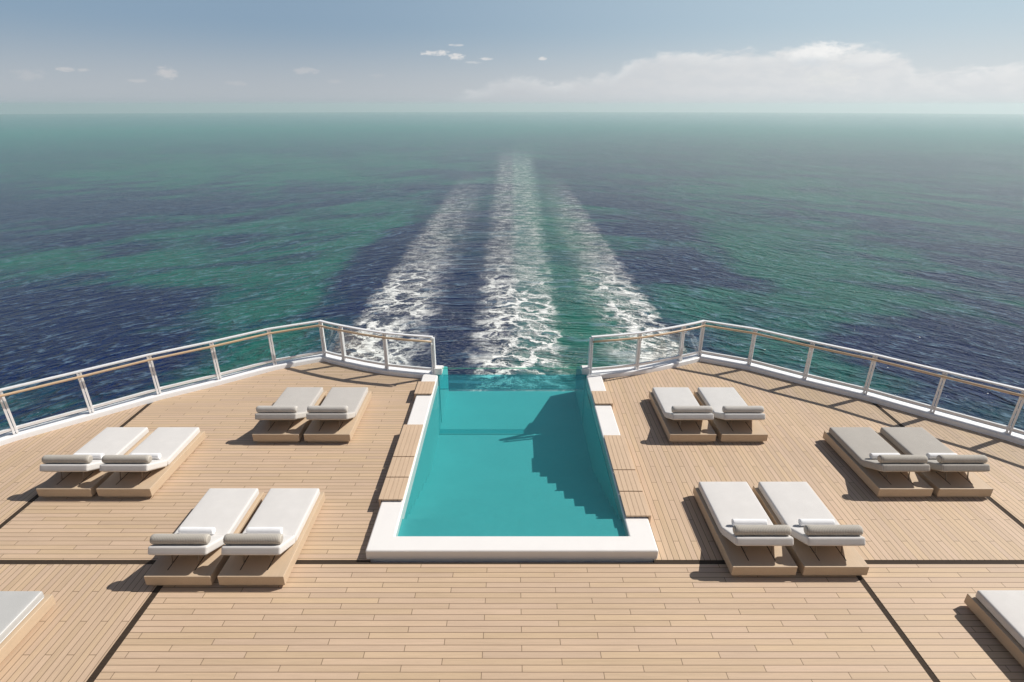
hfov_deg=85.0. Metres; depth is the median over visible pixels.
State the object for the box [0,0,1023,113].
sky
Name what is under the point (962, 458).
bolster pillow
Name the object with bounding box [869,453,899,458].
rolled towel
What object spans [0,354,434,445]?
deck kerb
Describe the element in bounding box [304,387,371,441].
sun lounger
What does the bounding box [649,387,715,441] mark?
sun lounger
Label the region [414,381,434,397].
wooden step
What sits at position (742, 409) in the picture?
bolster pillow
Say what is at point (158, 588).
deck joint
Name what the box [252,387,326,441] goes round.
sun lounger
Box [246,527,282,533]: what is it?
rolled towel
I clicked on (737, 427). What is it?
sun lounger
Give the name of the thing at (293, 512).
sun lounger
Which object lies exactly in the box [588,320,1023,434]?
railing
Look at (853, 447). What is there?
sun lounger
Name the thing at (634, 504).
wooden step
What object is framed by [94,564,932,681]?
deck
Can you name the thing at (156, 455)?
rolled towel
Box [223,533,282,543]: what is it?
bolster pillow
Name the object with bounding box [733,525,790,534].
bolster pillow
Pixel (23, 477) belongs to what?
deck
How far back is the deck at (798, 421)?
10.69 m
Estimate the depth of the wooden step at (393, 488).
9.90 m
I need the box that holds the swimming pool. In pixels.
[366,365,657,562]
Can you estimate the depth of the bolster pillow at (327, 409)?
11.59 m
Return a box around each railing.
[0,320,435,434]
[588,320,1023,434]
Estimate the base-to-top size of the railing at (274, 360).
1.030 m
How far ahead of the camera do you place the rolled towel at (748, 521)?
8.78 m
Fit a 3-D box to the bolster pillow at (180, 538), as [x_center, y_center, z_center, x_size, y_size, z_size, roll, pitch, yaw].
[-4.853,2.898,8.175,0.840,0.151,0.156,0,3,0]
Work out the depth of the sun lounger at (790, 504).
8.63 m
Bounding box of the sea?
[0,112,1023,434]
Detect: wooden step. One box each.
[379,478,408,507]
[386,457,413,477]
[393,424,422,456]
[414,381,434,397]
[591,391,612,409]
[604,435,634,469]
[613,470,642,491]
[619,492,650,522]
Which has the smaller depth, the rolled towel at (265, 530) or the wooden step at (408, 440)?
the rolled towel at (265, 530)
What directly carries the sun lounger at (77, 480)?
on the deck at (348, 478)
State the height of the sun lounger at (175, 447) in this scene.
0.601 m
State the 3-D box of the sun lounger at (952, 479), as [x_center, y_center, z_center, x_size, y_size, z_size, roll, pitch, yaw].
[8.078,2.173,10.769,0.962,0.601,1.925,0,23,0]
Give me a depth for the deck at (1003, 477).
11.33 m
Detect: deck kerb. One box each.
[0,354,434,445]
[589,354,1023,445]
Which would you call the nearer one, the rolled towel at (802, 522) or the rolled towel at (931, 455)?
the rolled towel at (802, 522)
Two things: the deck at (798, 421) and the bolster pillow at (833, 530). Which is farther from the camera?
the deck at (798, 421)
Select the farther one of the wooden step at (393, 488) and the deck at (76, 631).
the wooden step at (393, 488)
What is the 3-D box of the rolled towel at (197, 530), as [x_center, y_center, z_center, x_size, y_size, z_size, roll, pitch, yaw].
[-4.881,2.939,8.654,0.530,0.104,0.110,0,59,1]
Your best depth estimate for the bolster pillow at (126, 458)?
9.95 m
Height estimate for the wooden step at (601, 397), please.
0.204 m
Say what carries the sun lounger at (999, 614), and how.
on the deck at (950, 636)
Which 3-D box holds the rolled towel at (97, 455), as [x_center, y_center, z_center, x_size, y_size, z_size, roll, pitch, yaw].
[-7.956,2.160,10.496,0.530,0.103,0.109,0,59,0]
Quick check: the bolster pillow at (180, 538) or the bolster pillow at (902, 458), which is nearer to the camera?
the bolster pillow at (180, 538)
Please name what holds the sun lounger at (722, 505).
on the deck at (798, 421)
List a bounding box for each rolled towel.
[73,453,104,458]
[130,453,160,458]
[178,527,215,534]
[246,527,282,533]
[731,519,767,525]
[798,519,834,525]
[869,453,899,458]
[926,453,956,458]
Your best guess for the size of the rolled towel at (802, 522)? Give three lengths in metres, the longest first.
0.530 x 0.110 x 0.104 m
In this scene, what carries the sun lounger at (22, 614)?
on the deck at (76, 631)
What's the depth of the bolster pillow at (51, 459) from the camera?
9.96 m
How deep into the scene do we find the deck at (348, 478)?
10.63 m
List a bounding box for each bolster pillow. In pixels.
[42,455,92,463]
[102,455,151,462]
[150,534,210,543]
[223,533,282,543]
[256,406,297,412]
[307,406,347,412]
[671,406,712,412]
[722,406,763,412]
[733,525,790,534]
[804,525,862,535]
[877,455,927,462]
[936,455,987,462]
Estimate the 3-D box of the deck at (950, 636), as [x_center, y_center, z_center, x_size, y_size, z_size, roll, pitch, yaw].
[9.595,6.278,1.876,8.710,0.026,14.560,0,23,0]
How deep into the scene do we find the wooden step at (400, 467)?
10.50 m
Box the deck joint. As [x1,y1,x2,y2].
[0,402,1023,681]
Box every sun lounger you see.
[0,591,55,663]
[36,427,153,496]
[96,427,205,496]
[144,488,264,584]
[217,488,324,584]
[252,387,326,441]
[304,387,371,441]
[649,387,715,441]
[693,387,767,441]
[693,482,797,575]
[752,482,868,575]
[823,427,932,496]
[875,427,992,496]
[964,590,1023,667]
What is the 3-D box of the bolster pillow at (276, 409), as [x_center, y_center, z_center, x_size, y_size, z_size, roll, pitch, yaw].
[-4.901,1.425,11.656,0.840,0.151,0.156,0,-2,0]
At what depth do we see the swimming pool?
11.28 m
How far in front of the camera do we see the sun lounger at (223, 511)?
8.45 m
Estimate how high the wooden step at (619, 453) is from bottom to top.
0.204 m
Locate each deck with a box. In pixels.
[0,361,420,559]
[0,404,145,523]
[0,564,156,681]
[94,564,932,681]
[603,361,1023,559]
[861,564,1023,681]
[878,404,1023,523]
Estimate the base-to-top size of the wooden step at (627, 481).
0.204 m
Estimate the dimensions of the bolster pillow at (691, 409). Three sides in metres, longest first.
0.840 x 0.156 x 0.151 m

